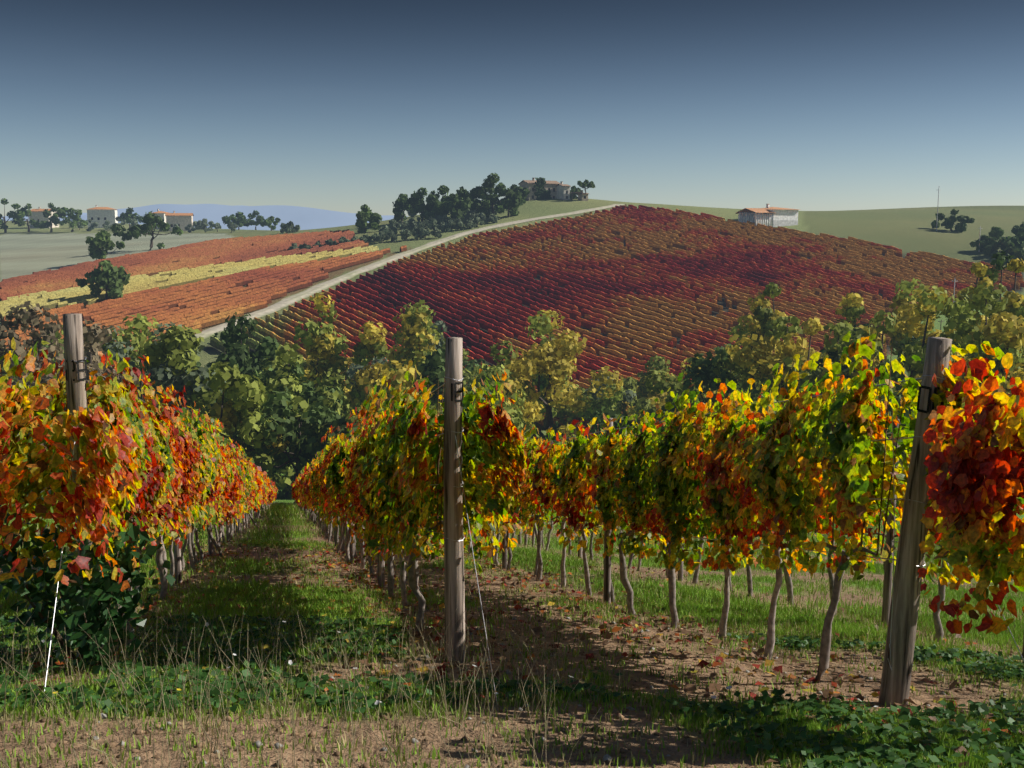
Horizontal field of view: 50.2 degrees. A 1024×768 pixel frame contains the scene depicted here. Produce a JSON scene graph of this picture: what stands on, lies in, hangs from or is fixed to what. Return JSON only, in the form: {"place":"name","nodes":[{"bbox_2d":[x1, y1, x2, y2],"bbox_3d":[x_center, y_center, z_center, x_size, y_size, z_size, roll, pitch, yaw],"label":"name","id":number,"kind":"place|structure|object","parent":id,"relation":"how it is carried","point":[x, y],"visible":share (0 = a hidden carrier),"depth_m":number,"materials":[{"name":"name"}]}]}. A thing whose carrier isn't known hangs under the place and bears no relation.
{"place":"outdoors","nodes":[
{"label":"outdoors","id":0,"kind":"place"},
{"bbox_2d":[1,204,408,229],"bbox_3d":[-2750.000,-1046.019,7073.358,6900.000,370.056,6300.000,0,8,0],"label":"mountains","id":1,"kind":"structure","parent":0,"point":[305,218],"depth_m":7169.22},
{"bbox_2d":[291,423,368,538],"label":"grapevines","id":2,"kind":"object","parent":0,"point":[321,486],"visible":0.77,"depth_m":16.56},
{"bbox_2d":[195,204,624,340],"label":"dirt road","id":3,"kind":"structure","parent":0,"point":[280,304],"depth_m":300.31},
{"bbox_2d":[345,360,526,573],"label":"vine leaves","id":4,"kind":"object","parent":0,"point":[392,462],"visible":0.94,"depth_m":7.46,"materials":[{"name":"plant"}]},
{"bbox_2d":[0,198,1023,767],"bbox_3d":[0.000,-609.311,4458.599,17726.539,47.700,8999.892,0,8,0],"label":"terrain","id":5,"kind":"structure","parent":0,"point":[32,250],"depth_m":8.10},
{"bbox_2d":[0,198,20,232],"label":"tree","id":6,"kind":"object","parent":5,"relation":"on","point":[10,214],"visible":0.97,"depth_m":589.03,"materials":[{"name":"green plant"}]},
{"bbox_2d":[14,203,45,231],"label":"tree","id":7,"kind":"object","parent":5,"relation":"on","point":[21,213],"visible":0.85,"depth_m":588.79,"materials":[{"name":"green plant"}]},
{"bbox_2d":[0,301,64,494],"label":"valley tree","id":8,"kind":"object","parent":5,"relation":"on","point":[22,316],"visible":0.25,"depth_m":120.01,"materials":[{"name":"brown plant"}]},
{"bbox_2d":[22,325,63,381],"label":"valley tree","id":9,"kind":"object","parent":5,"relation":"on","point":[57,333],"visible":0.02,"depth_m":176.14,"materials":[{"name":"green plant"}]},
{"bbox_2d":[29,207,58,227],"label":"house","id":10,"kind":"structure","parent":5,"relation":"on","point":[37,214],"depth_m":628.39,"materials":[{"name":"white"}]},
{"bbox_2d":[39,203,67,231],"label":"tree","id":11,"kind":"object","parent":5,"relation":"on","point":[46,213],"visible":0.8,"depth_m":582.57,"materials":[{"name":"green plant"}]},
{"bbox_2d":[53,208,87,231],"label":"tree","id":12,"kind":"object","parent":5,"relation":"on","point":[71,219],"visible":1,"depth_m":577.17,"materials":[{"name":"green plant"}]},
{"bbox_2d":[33,319,139,441],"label":"valley tree","id":13,"kind":"object","parent":5,"relation":"on","point":[92,346],"visible":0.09,"depth_m":109.88,"materials":[{"name":"green plant"}]},
{"bbox_2d":[0,505,175,673],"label":"bush","id":14,"kind":"object","parent":5,"relation":"on","point":[88,607],"visible":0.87,"depth_m":6.30,"materials":[{"name":"plant"}]},
{"bbox_2d":[87,205,117,227],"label":"house","id":15,"kind":"structure","parent":5,"relation":"on","point":[100,215],"depth_m":623.89,"materials":[{"name":"white"}]},
{"bbox_2d":[75,260,130,299],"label":"tree","id":16,"kind":"object","parent":5,"relation":"on","point":[110,279],"visible":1,"depth_m":257.08,"materials":[{"name":"green plant"}]},
{"bbox_2d":[85,230,124,259],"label":"tree","id":17,"kind":"object","parent":5,"relation":"on","point":[101,243],"visible":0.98,"depth_m":335.72,"materials":[{"name":"green plant"}]},
{"bbox_2d":[0,337,215,591],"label":"vine leaves","id":18,"kind":"object","parent":5,"relation":"on","point":[143,457],"visible":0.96,"depth_m":6.24,"materials":[{"name":"plant"}]},
{"bbox_2d":[115,207,142,227],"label":"tree","id":19,"kind":"object","parent":5,"relation":"on","point":[128,215],"visible":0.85,"depth_m":600.91,"materials":[{"name":"green plant"}]},
{"bbox_2d":[110,211,182,249],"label":"tree","id":20,"kind":"object","parent":5,"relation":"on","point":[150,220],"visible":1,"depth_m":377.47,"materials":[{"name":"green plant"}]},
{"bbox_2d":[84,313,214,407],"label":"valley tree","id":21,"kind":"object","parent":5,"relation":"on","point":[143,323],"visible":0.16,"depth_m":128.51,"materials":[{"name":"green plant"}]},
{"bbox_2d":[132,325,225,417],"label":"valley tree","id":22,"kind":"object","parent":5,"relation":"on","point":[173,353],"visible":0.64,"depth_m":114.24,"materials":[{"name":"green plant"}]},
{"bbox_2d":[165,211,193,231],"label":"house","id":23,"kind":"structure","parent":5,"relation":"on","point":[182,220],"depth_m":567.01,"materials":[{"name":"white"}]},
{"bbox_2d":[0,229,368,300],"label":"vineyard field","id":24,"kind":"structure","parent":5,"relation":"on","point":[206,252],"depth_m":329.18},
{"bbox_2d":[0,245,378,319],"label":"vineyard field","id":25,"kind":"structure","parent":5,"relation":"on","point":[84,296],"depth_m":286.30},
{"bbox_2d":[0,245,406,377],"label":"vineyard field","id":26,"kind":"structure","parent":5,"relation":"on","point":[200,305],"depth_m":259.65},
{"bbox_2d":[193,218,213,230],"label":"tree","id":27,"kind":"object","parent":5,"relation":"on","point":[196,224],"visible":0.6,"depth_m":573.25,"materials":[{"name":"green plant"}]},
{"bbox_2d":[221,211,247,229],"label":"tree","id":28,"kind":"object","parent":5,"relation":"on","point":[239,219],"visible":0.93,"depth_m":592.16,"materials":[{"name":"green plant"}]},
{"bbox_2d":[182,361,289,467],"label":"valley tree","id":29,"kind":"object","parent":5,"relation":"on","point":[242,395],"visible":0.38,"depth_m":101.00,"materials":[{"name":"green plant"}]},
{"bbox_2d":[192,312,280,449],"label":"valley tree","id":30,"kind":"object","parent":5,"relation":"on","point":[266,348],"visible":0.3,"depth_m":140.28,"materials":[{"name":"green plant"}]},
{"bbox_2d":[244,210,264,229],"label":"tree","id":31,"kind":"object","parent":5,"relation":"on","point":[254,214],"visible":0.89,"depth_m":605.91,"materials":[{"name":"green plant"}]},
{"bbox_2d":[259,216,280,230],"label":"tree","id":32,"kind":"object","parent":5,"relation":"on","point":[269,221],"visible":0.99,"depth_m":553.53,"materials":[{"name":"green plant"}]},
{"bbox_2d":[230,391,338,502],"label":"valley tree","id":33,"kind":"object","parent":5,"relation":"on","point":[293,423],"visible":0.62,"depth_m":104.64,"materials":[{"name":"green plant"}]},
{"bbox_2d":[280,221,300,232],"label":"tree","id":34,"kind":"object","parent":5,"relation":"on","point":[289,227],"visible":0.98,"depth_m":424.54,"materials":[{"name":"green plant"}]},
{"bbox_2d":[253,343,350,499],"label":"valley tree","id":35,"kind":"object","parent":5,"relation":"on","point":[283,379],"visible":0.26,"depth_m":118.05,"materials":[{"name":"green plant"}]},
{"bbox_2d":[293,293,351,406],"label":"valley tree","id":36,"kind":"object","parent":5,"relation":"on","point":[323,346],"visible":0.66,"depth_m":149.22,"materials":[{"name":"green plant"}]},
{"bbox_2d":[290,355,358,376],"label":"valley tree","id":37,"kind":"object","parent":5,"relation":"on","point":[309,359],"visible":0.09,"depth_m":192.62,"materials":[{"name":"green plant"}]},
{"bbox_2d":[294,406,368,465],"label":"valley tree","id":38,"kind":"object","parent":5,"relation":"on","point":[341,423],"visible":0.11,"depth_m":103.03,"materials":[{"name":"green plant"}]},
{"bbox_2d":[341,356,387,413],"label":"valley tree","id":39,"kind":"object","parent":5,"relation":"on","point":[352,370],"visible":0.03,"depth_m":177.43,"materials":[{"name":"green plant"}]},
{"bbox_2d":[355,204,381,232],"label":"tree","id":40,"kind":"object","parent":5,"relation":"on","point":[365,214],"visible":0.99,"depth_m":383.07,"materials":[{"name":"green plant"}]},
{"bbox_2d":[348,321,396,414],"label":"valley tree","id":41,"kind":"object","parent":5,"relation":"on","point":[366,348],"visible":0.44,"depth_m":150.35,"materials":[{"name":"green plant"}]},
{"bbox_2d":[343,359,443,430],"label":"valley tree","id":42,"kind":"object","parent":5,"relation":"on","point":[399,378],"visible":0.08,"depth_m":120.41,"materials":[{"name":"green plant"}]},
{"bbox_2d":[297,337,496,702],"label":"trellis posts","id":43,"kind":"object","parent":5,"relation":"on","point":[452,523],"visible":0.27,"depth_m":7.18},
{"bbox_2d":[392,193,415,221],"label":"tree","id":44,"kind":"object","parent":5,"relation":"on","point":[400,203],"visible":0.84,"depth_m":405.47,"materials":[{"name":"green plant"}]},
{"bbox_2d":[385,300,438,372],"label":"valley tree","id":45,"kind":"object","parent":5,"relation":"on","point":[415,336],"visible":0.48,"depth_m":158.95,"materials":[{"name":"green plant"}]},
{"bbox_2d":[170,411,659,558],"bbox_3d":[-10.351,5.427,54.881,5.978,22.312,89.153,-2,8,-12],"label":"vine row","id":46,"kind":"object","parent":5,"relation":"on","point":[549,465],"depth_m":12.87,"materials":[{"name":"plant"}]},
{"bbox_2d":[406,187,429,221],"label":"tree","id":47,"kind":"object","parent":5,"relation":"on","point":[417,198],"visible":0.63,"depth_m":400.00,"materials":[{"name":"green plant"}]},
{"bbox_2d":[419,194,445,220],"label":"tree","id":48,"kind":"object","parent":5,"relation":"on","point":[426,214],"visible":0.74,"depth_m":391.61,"materials":[{"name":"green plant"}]},
{"bbox_2d":[404,348,465,422],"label":"valley tree","id":49,"kind":"object","parent":5,"relation":"on","point":[432,368],"visible":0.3,"depth_m":134.59,"materials":[{"name":"green plant"}]},
{"bbox_2d":[421,185,450,218],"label":"tree","id":50,"kind":"object","parent":5,"relation":"on","point":[443,190],"visible":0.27,"depth_m":395.78,"materials":[{"name":"green plant"}]},
{"bbox_2d":[428,321,446,350],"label":"valley tree","id":51,"kind":"object","parent":5,"relation":"on","point":[442,339],"visible":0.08,"depth_m":184.06,"materials":[{"name":"green plant"}]},
{"bbox_2d":[434,193,472,218],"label":"tree","id":52,"kind":"object","parent":5,"relation":"on","point":[452,209],"visible":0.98,"depth_m":386.34,"materials":[{"name":"green plant"}]},
{"bbox_2d":[440,186,474,215],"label":"tree","id":53,"kind":"object","parent":5,"relation":"on","point":[462,193],"visible":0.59,"depth_m":391.34,"materials":[{"name":"green plant"}]},
{"bbox_2d":[462,348,488,386],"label":"valley tree","id":54,"kind":"object","parent":5,"relation":"on","point":[469,367],"visible":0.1,"depth_m":185.15,"materials":[{"name":"green plant"}]},
{"bbox_2d":[436,392,528,468],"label":"valley tree","id":55,"kind":"object","parent":5,"relation":"on","point":[516,418],"depth_m":111.48,"materials":[{"name":"green plant"}]},
{"bbox_2d":[470,186,499,218],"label":"tree","id":56,"kind":"object","parent":5,"relation":"on","point":[487,201],"visible":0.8,"depth_m":391.81,"materials":[{"name":"green plant"}]},
{"bbox_2d":[469,173,513,217],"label":"tree","id":57,"kind":"object","parent":5,"relation":"on","point":[489,185],"visible":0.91,"depth_m":392.12,"materials":[{"name":"green plant"}]},
{"bbox_2d":[466,340,543,441],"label":"valley tree","id":58,"kind":"object","parent":5,"relation":"on","point":[515,370],"visible":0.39,"depth_m":140.48,"materials":[{"name":"green plant"}]},
{"bbox_2d":[493,189,521,216],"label":"tree","id":59,"kind":"object","parent":5,"relation":"on","point":[511,204],"visible":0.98,"depth_m":391.99,"materials":[{"name":"green plant"}]},
{"bbox_2d":[0,501,1023,767],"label":"grass","id":60,"kind":"structure","parent":5,"relation":"on","point":[696,605],"depth_m":8.55,"materials":[{"name":"plant"}]},
{"bbox_2d":[0,593,1023,767],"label":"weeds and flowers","id":61,"kind":"object","parent":5,"relation":"on","point":[199,675],"visible":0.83,"depth_m":5.73,"materials":[{"name":"green plant"}]},
{"bbox_2d":[0,541,1023,767],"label":"leaf litter and clods","id":62,"kind":"object","parent":5,"relation":"on","point":[689,688],"visible":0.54,"depth_m":7.81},
{"bbox_2d":[44,313,1023,706],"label":"wooden posts","id":63,"kind":"object","parent":5,"relation":"on","point":[896,679],"depth_m":6.67,"materials":[{"name":"wood"}]},
{"bbox_2d":[518,178,559,200],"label":"farmhouse","id":64,"kind":"object","parent":5,"relation":"on","point":[551,186],"visible":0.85,"depth_m":434.38,"materials":[{"name":"beige"}]},
{"bbox_2d":[534,177,551,199],"bbox_3d":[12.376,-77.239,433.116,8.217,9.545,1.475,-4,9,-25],"label":"tree","id":65,"kind":"object","parent":5,"relation":"on","point":[542,193],"visible":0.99,"depth_m":432.53,"materials":[{"name":"green plant"}]},
{"bbox_2d":[530,336,567,437],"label":"valley tree","id":66,"kind":"object","parent":5,"relation":"on","point":[543,383],"visible":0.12,"depth_m":170.42,"materials":[{"name":"green plant"}]},
{"bbox_2d":[500,310,623,444],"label":"valley tree","id":67,"kind":"object","parent":5,"relation":"on","point":[556,358],"visible":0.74,"depth_m":147.84,"materials":[{"name":"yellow plant"}]},
{"bbox_2d":[556,181,571,199],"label":"farm wing","id":68,"kind":"structure","parent":5,"relation":"on","point":[563,191],"depth_m":431.60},
{"bbox_2d":[554,371,653,427],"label":"valley tree","id":69,"kind":"object","parent":5,"relation":"on","point":[596,403],"visible":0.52,"depth_m":174.58,"materials":[{"name":"green plant"}]},
{"bbox_2d":[210,204,1023,433],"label":"vineyard","id":70,"kind":"object","parent":5,"relation":"on","point":[750,259],"visible":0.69,"depth_m":294.97,"materials":[{"name":"plant"}]},
{"bbox_2d":[586,406,652,445],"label":"valley tree","id":71,"kind":"object","parent":5,"relation":"on","point":[611,413],"visible":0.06,"depth_m":122.36,"materials":[{"name":"green plant"}]},
{"bbox_2d":[618,377,642,406],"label":"valley tree","id":72,"kind":"object","parent":5,"relation":"on","point":[629,383],"visible":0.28,"depth_m":191.22,"materials":[{"name":"green plant"}]},
{"bbox_2d":[626,396,660,420],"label":"valley tree","id":73,"kind":"object","parent":5,"relation":"on","point":[652,400],"visible":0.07,"depth_m":176.38,"materials":[{"name":"green plant"}]},
{"bbox_2d":[635,355,677,405],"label":"valley tree","id":74,"kind":"object","parent":5,"relation":"on","point":[657,365],"visible":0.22,"depth_m":181.74,"materials":[{"name":"green plant"}]},
{"bbox_2d":[633,357,721,433],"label":"valley tree","id":75,"kind":"object","parent":5,"relation":"on","point":[663,384],"visible":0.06,"depth_m":140.41,"materials":[{"name":"green plant"}]},
{"bbox_2d":[649,378,715,434],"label":"valley tree","id":76,"kind":"object","parent":5,"relation":"on","point":[677,385],"visible":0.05,"depth_m":136.54,"materials":[{"name":"green plant"}]},
{"bbox_2d":[661,343,751,418],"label":"valley tree","id":77,"kind":"object","parent":5,"relation":"on","point":[720,369],"visible":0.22,"depth_m":125.38,"materials":[{"name":"green plant"}]},
{"bbox_2d":[699,389,776,507],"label":"valley tree","id":78,"kind":"object","parent":5,"relation":"on","point":[755,392],"visible":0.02,"depth_m":110.34,"materials":[{"name":"green plant"}]},
{"bbox_2d":[479,415,1023,656],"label":"trunks","id":79,"kind":"object","parent":5,"relation":"on","point":[887,584],"visible":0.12,"depth_m":11.57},
{"bbox_2d":[727,292,781,387],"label":"valley tree","id":80,"kind":"object","parent":5,"relation":"on","point":[752,326],"visible":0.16,"depth_m":149.52,"materials":[{"name":"green plant"}]},
{"bbox_2d":[735,208,775,225],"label":"farmhouse","id":81,"kind":"object","parent":5,"relation":"on","point":[745,215],"visible":0.69,"depth_m":379.75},
{"bbox_2d":[753,282,787,360],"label":"valley tree","id":82,"kind":"object","parent":5,"relation":"on","point":[767,315],"visible":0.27,"depth_m":148.98,"materials":[{"name":"green plant"}]},
{"bbox_2d":[759,204,798,226],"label":"farmhouse","id":83,"kind":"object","parent":5,"relation":"on","point":[785,217],"visible":0.59,"depth_m":382.33,"materials":[{"name":"white"}]},
{"bbox_2d":[725,314,842,413],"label":"valley tree","id":84,"kind":"object","parent":5,"relation":"on","point":[786,351],"visible":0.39,"depth_m":120.42,"materials":[{"name":"green plant"}]},
{"bbox_2d":[758,317,853,397],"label":"valley tree","id":85,"kind":"object","parent":5,"relation":"on","point":[815,325],"visible":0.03,"depth_m":140.13,"materials":[{"name":"green plant"}]},
{"bbox_2d":[604,331,1023,633],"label":"vine leaves","id":86,"kind":"object","parent":5,"relation":"on","point":[736,476],"visible":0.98,"depth_m":6.54,"materials":[{"name":"plant"}]},
{"bbox_2d":[810,321,870,397],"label":"valley tree","id":87,"kind":"object","parent":5,"relation":"on","point":[833,354],"visible":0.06,"depth_m":124.92,"materials":[{"name":"green plant"}]},
{"bbox_2d":[834,293,872,367],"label":"valley tree","id":88,"kind":"object","parent":5,"relation":"on","point":[853,309],"visible":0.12,"depth_m":149.38,"materials":[{"name":"green plant"}]},
{"bbox_2d":[836,309,925,506],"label":"valley tree","id":89,"kind":"object","parent":5,"relation":"on","point":[910,351],"visible":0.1,"depth_m":114.75,"materials":[{"name":"green plant"}]},
{"bbox_2d":[887,408,894,669],"bbox_3d":[2.118,0.876,6.088,0.070,1.500,0.018,2,8,14],"label":"loose wire","id":90,"kind":"object","parent":5,"relation":"on","point":[893,543],"visible":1,"depth_m":6.09,"materials":[{"name":"grey"}]},
{"bbox_2d":[858,359,951,510],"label":"valley tree","id":91,"kind":"object","parent":5,"relation":"on","point":[897,395],"visible":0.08,"depth_m":108.89,"materials":[{"name":"green plant"}]},
{"bbox_2d":[891,336,920,462],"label":"valley tree","id":92,"kind":"object","parent":5,"relation":"on","point":[903,341],"depth_m":130.13,"materials":[{"name":"green plant"}]},
{"bbox_2d":[886,277,934,354],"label":"valley tree","id":93,"kind":"object","parent":5,"relation":"on","point":[907,288],"visible":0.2,"depth_m":149.23,"materials":[{"name":"green plant"}]},
{"bbox_2d":[893,285,969,465],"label":"valley tree","id":94,"kind":"object","parent":5,"relation":"on","point":[929,301],"visible":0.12,"depth_m":120.28,"materials":[{"name":"green plant"}]},
{"bbox_2d":[913,298,975,371],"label":"valley tree","id":95,"kind":"object","parent":5,"relation":"on","point":[958,307],"visible":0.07,"depth_m":119.34,"materials":[{"name":"green plant"}]},
{"bbox_2d":[931,209,974,231],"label":"tree","id":96,"kind":"object","parent":5,"relation":"on","point":[947,223],"visible":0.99,"depth_m":378.60,"materials":[{"name":"green plant"}]},
{"bbox_2d":[920,283,1023,403],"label":"valley tree","id":97,"kind":"object","parent":5,"relation":"on","point":[960,335],"visible":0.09,"depth_m":114.31,"materials":[{"name":"green plant"}]},
{"bbox_2d":[956,262,993,358],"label":"valley tree","id":98,"kind":"object","parent":5,"relation":"on","point":[978,269],"visible":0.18,"depth_m":139.18,"materials":[{"name":"green plant"}]},
{"bbox_2d":[970,235,994,251],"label":"tree","id":99,"kind":"object","parent":5,"relation":"on","point":[985,241],"visible":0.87,"depth_m":344.55,"materials":[{"name":"green plant"}]},
{"bbox_2d":[975,250,1013,333],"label":"valley tree","id":100,"kind":"object","parent":5,"relation":"on","point":[1000,259],"visible":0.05,"depth_m":153.84,"materials":[{"name":"green plant"}]},
{"bbox_2d":[988,226,1004,240],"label":"tree","id":101,"kind":"object","parent":5,"relation":"on","point":[996,233],"visible":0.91,"depth_m":359.23,"materials":[{"name":"green plant"}]},
{"bbox_2d":[974,311,1023,498],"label":"valley tree","id":102,"kind":"object","parent":5,"relation":"on","point":[1005,333],"visible":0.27,"depth_m":109.37,"materials":[{"name":"green plant"}]},
{"bbox_2d":[983,237,1022,255],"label":"tree","id":103,"kind":"object","parent":5,"relation":"on","point":[1001,244],"visible":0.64,"depth_m":338.79,"materials":[{"name":"green plant"}]},
{"bbox_2d":[991,258,1023,356],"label":"valley tree","id":104,"kind":"object","parent":5,"relation":"on","point":[1015,305],"visible":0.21,"depth_m":128.93,"materials":[{"name":"green plant"}]},
{"bbox_2d":[1003,246,1023,266],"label":"tree","id":105,"kind":"object","parent":5,"relation":"on","point":[1015,252],"visible":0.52,"depth_m":326.00,"materials":[{"name":"green plant"}]},
{"bbox_2d":[1006,232,1023,247],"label":"tree","id":106,"kind":"object","parent":5,"relation":"on","point":[1018,239],"visible":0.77,"depth_m":339.29,"materials":[{"name":"green plant"}]},
{"bbox_2d":[0,0,1023,215],"label":"sky","id":107,"kind":"structure","parent":0,"point":[333,105],"materials":[{"name":"blue"}]},
{"bbox_2d":[535,423,1023,565],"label":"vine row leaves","id":108,"kind":"object","parent":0,"point":[936,561],"depth_m":10.40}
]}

